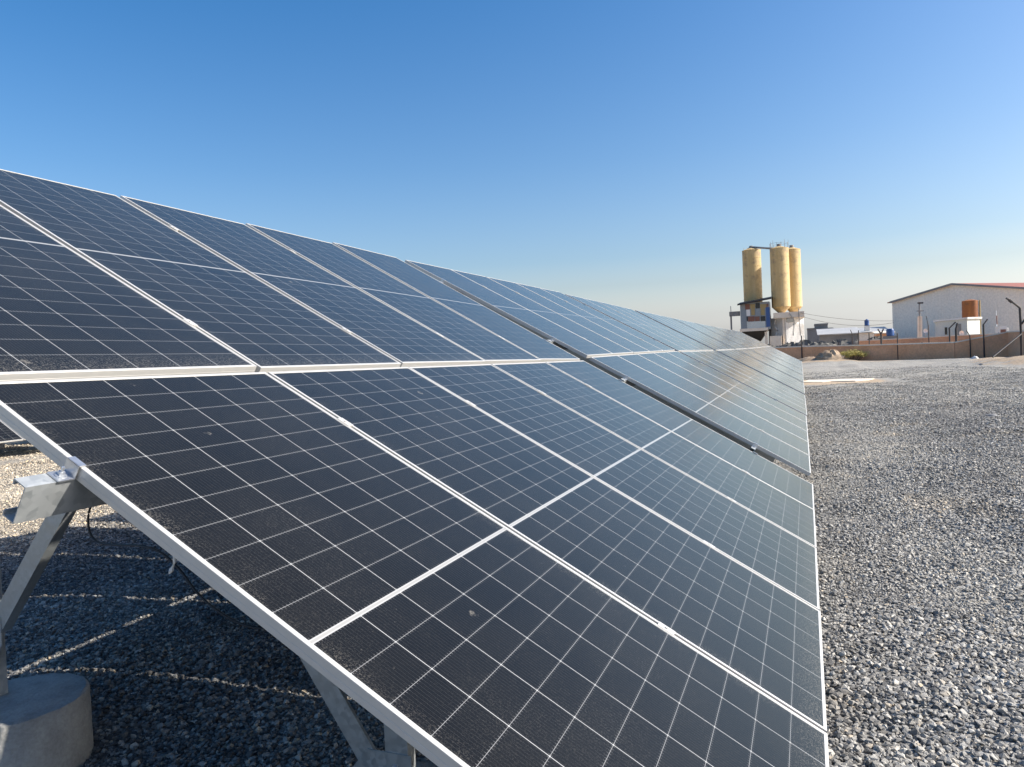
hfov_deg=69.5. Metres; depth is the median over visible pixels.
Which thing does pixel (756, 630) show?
solar panel
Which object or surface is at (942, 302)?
warehouse
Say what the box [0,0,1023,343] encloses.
sky
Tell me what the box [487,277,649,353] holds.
solar panel
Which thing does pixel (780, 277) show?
cement silo
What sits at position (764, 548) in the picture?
solar panel
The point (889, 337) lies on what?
block plinth
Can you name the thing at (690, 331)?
solar panel
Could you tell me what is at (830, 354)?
earth heap
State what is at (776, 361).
solar panel
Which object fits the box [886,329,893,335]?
blue barrel
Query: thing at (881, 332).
fence post
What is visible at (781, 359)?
solar panel
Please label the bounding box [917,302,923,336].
electric pole
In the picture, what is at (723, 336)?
solar panel
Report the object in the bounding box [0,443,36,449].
mounting rack
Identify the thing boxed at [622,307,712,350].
solar panel
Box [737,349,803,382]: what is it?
solar panel
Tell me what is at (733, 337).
solar panel
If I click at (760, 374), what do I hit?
solar panel
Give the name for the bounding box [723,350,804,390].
solar panel
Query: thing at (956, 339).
fence post
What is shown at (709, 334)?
solar panel
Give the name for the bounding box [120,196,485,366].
solar panel
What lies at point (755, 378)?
solar panel
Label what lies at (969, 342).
fence post
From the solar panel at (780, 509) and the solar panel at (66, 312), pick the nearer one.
the solar panel at (66, 312)
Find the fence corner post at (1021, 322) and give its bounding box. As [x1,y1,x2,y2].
[992,297,1023,357]
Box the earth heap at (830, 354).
[798,349,848,361]
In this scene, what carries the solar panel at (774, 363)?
on the mounting rack
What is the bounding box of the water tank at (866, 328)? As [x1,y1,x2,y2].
[864,319,869,330]
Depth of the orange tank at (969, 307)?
106.98 m
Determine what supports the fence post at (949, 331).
on the ground
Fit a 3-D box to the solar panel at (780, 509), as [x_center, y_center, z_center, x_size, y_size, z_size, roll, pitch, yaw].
[1.043,0.416,5.321,2.382,0.036,1.134,30,13,18]
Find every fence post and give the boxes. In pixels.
[877,329,883,343]
[948,322,955,341]
[955,323,957,341]
[966,330,970,357]
[983,319,987,357]
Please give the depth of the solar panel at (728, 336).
33.76 m
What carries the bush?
on the ground
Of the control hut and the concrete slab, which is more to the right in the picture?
the concrete slab
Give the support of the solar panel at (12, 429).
on the mounting rack at (2, 445)
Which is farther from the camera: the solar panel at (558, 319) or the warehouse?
the warehouse
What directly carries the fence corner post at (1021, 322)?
on the ground
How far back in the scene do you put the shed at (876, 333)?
107.00 m
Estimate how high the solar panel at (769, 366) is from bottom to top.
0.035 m
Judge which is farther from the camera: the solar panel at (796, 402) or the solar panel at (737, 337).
the solar panel at (737, 337)
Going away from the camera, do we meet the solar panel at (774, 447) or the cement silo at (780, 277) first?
the solar panel at (774, 447)
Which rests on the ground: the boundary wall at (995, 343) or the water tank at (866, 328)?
the boundary wall at (995, 343)
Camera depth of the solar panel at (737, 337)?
38.50 m
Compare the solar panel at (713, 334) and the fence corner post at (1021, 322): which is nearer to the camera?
the solar panel at (713, 334)
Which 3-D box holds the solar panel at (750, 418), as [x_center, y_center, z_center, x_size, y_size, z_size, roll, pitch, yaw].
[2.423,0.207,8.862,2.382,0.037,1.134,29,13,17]
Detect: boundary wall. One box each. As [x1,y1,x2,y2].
[773,330,1023,359]
[859,333,995,344]
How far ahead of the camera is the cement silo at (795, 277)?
105.66 m
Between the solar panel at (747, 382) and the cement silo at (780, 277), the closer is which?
the solar panel at (747, 382)
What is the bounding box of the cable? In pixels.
[87,507,263,629]
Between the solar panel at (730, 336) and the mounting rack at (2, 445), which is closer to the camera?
the mounting rack at (2, 445)
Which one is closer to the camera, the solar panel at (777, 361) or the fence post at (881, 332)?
the solar panel at (777, 361)
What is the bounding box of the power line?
[805,317,888,325]
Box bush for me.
[840,349,869,359]
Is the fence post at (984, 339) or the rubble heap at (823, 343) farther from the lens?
the rubble heap at (823, 343)
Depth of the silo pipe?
106.21 m
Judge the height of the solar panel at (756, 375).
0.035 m
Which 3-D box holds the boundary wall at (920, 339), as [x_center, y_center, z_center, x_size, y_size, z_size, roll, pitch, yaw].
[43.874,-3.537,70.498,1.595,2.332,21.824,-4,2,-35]
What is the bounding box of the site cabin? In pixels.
[932,317,981,335]
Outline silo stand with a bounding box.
[769,308,803,345]
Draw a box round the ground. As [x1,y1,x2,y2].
[0,355,1023,766]
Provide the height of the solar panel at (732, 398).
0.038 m
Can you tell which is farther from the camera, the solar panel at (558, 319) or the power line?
the power line
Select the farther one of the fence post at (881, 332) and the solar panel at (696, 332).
the fence post at (881, 332)
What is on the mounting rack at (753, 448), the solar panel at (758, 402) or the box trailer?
the solar panel at (758, 402)
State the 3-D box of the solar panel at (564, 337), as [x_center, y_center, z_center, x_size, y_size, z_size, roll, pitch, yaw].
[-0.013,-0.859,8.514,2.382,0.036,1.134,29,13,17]
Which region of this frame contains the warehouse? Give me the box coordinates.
[887,283,1023,337]
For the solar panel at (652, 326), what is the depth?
16.32 m
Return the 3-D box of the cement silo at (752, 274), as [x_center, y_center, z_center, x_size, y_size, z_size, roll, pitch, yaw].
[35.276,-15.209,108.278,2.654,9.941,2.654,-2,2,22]
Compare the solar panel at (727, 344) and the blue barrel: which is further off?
the blue barrel
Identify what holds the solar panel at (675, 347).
on the mounting rack
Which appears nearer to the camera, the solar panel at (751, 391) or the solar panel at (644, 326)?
the solar panel at (751, 391)
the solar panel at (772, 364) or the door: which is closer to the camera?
the solar panel at (772, 364)
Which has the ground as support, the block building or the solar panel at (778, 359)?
the block building
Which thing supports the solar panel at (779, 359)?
on the mounting rack
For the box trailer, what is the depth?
82.70 m
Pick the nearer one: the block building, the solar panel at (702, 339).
the solar panel at (702, 339)
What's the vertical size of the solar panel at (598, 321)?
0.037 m
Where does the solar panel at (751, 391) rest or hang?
on the mounting rack at (753, 448)
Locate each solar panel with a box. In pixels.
[0,169,400,373]
[0,205,256,381]
[0,372,828,766]
[0,420,25,439]
[0,421,23,442]
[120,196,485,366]
[245,223,540,363]
[268,367,826,732]
[332,242,579,361]
[405,260,612,357]
[408,364,819,609]
[451,269,633,354]
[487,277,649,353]
[491,362,816,547]
[517,283,662,352]
[541,288,674,351]
[546,361,813,508]
[565,294,687,351]
[584,298,694,351]
[590,355,810,475]
[597,301,701,350]
[610,304,707,350]
[617,354,809,455]
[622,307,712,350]
[635,310,719,350]
[638,353,807,440]
[645,312,724,349]
[651,313,727,349]
[655,352,807,431]
[659,315,730,349]
[665,316,733,349]
[667,351,806,422]
[672,318,737,349]
[678,319,740,348]
[680,351,806,415]
[683,320,742,348]
[688,321,744,348]
[690,351,806,409]
[692,322,746,348]
[696,323,748,348]
[698,351,805,404]
[701,324,750,348]
[703,324,751,347]
[705,351,805,400]
[707,325,753,347]
[710,326,754,347]
[711,351,804,397]
[712,326,756,347]
[716,327,757,347]
[717,350,804,393]
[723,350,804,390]
[727,350,803,387]
[731,350,803,385]
[734,349,803,383]
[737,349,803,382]
[740,349,803,380]
[743,349,802,378]
[745,349,802,376]
[747,349,802,375]
[750,349,802,374]
[751,348,802,373]
[752,348,802,372]
[754,348,802,371]
[756,348,802,370]
[758,348,802,369]
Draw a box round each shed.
[816,327,860,342]
[858,327,887,339]
[872,331,895,337]
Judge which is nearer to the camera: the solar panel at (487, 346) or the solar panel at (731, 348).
the solar panel at (487, 346)
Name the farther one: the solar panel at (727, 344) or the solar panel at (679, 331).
the solar panel at (727, 344)
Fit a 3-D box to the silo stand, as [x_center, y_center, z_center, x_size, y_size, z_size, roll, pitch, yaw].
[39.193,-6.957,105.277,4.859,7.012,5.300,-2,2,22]
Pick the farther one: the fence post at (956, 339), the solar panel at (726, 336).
the fence post at (956, 339)
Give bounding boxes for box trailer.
[995,326,1008,332]
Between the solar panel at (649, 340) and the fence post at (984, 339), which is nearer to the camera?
the solar panel at (649, 340)
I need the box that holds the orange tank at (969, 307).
[962,299,980,333]
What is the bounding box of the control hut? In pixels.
[729,297,771,343]
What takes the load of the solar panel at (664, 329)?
on the mounting rack
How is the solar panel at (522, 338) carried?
on the mounting rack at (44, 720)
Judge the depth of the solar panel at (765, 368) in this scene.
21.53 m
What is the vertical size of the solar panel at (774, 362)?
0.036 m
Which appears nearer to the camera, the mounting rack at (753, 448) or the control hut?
the mounting rack at (753, 448)
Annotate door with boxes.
[957,324,960,334]
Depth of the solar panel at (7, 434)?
16.71 m
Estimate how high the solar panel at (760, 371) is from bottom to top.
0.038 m
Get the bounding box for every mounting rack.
[0,226,756,766]
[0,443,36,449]
[440,279,774,462]
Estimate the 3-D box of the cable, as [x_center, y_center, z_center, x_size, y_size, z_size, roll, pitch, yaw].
[-0.864,0.440,1.882,0.618,0.365,0.099,-2,2,16]
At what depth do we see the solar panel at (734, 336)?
37.15 m
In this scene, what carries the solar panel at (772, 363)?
on the mounting rack
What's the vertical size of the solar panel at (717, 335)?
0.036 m
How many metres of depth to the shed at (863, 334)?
123.23 m
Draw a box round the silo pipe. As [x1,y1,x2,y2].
[752,246,772,248]
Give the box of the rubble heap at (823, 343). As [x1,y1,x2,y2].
[781,336,882,346]
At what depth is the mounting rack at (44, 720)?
3.14 m
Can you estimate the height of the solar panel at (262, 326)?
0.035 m
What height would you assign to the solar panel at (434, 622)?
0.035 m
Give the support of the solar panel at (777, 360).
on the mounting rack
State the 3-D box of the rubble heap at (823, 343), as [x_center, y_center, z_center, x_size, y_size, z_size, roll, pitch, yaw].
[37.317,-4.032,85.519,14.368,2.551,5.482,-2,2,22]
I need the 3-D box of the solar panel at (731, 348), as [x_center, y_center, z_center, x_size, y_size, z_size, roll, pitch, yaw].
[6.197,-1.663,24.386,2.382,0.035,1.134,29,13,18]
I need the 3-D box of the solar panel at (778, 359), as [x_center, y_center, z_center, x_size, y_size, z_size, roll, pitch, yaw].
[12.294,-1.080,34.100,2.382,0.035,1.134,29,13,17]
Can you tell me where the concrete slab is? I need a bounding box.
[804,378,873,381]
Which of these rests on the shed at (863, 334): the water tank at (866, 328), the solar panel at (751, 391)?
the water tank at (866, 328)
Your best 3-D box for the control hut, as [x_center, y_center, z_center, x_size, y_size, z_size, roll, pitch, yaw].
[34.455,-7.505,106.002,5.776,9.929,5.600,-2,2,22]
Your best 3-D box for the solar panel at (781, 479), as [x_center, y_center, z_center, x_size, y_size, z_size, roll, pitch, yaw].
[1.470,0.372,6.391,2.382,0.037,1.134,30,13,18]
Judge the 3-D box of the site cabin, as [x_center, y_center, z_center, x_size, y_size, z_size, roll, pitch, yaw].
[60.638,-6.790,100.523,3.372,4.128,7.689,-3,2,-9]
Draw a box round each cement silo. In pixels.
[742,246,762,301]
[769,239,790,312]
[788,245,801,311]
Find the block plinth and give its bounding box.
[883,336,896,338]
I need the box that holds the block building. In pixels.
[807,323,832,342]
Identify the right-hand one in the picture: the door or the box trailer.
the box trailer
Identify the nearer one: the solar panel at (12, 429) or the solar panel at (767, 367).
the solar panel at (12, 429)
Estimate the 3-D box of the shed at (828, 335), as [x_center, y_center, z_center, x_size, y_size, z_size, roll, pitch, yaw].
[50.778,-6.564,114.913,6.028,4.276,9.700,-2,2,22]
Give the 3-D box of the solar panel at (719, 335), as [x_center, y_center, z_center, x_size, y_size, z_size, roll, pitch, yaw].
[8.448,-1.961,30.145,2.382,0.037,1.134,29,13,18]

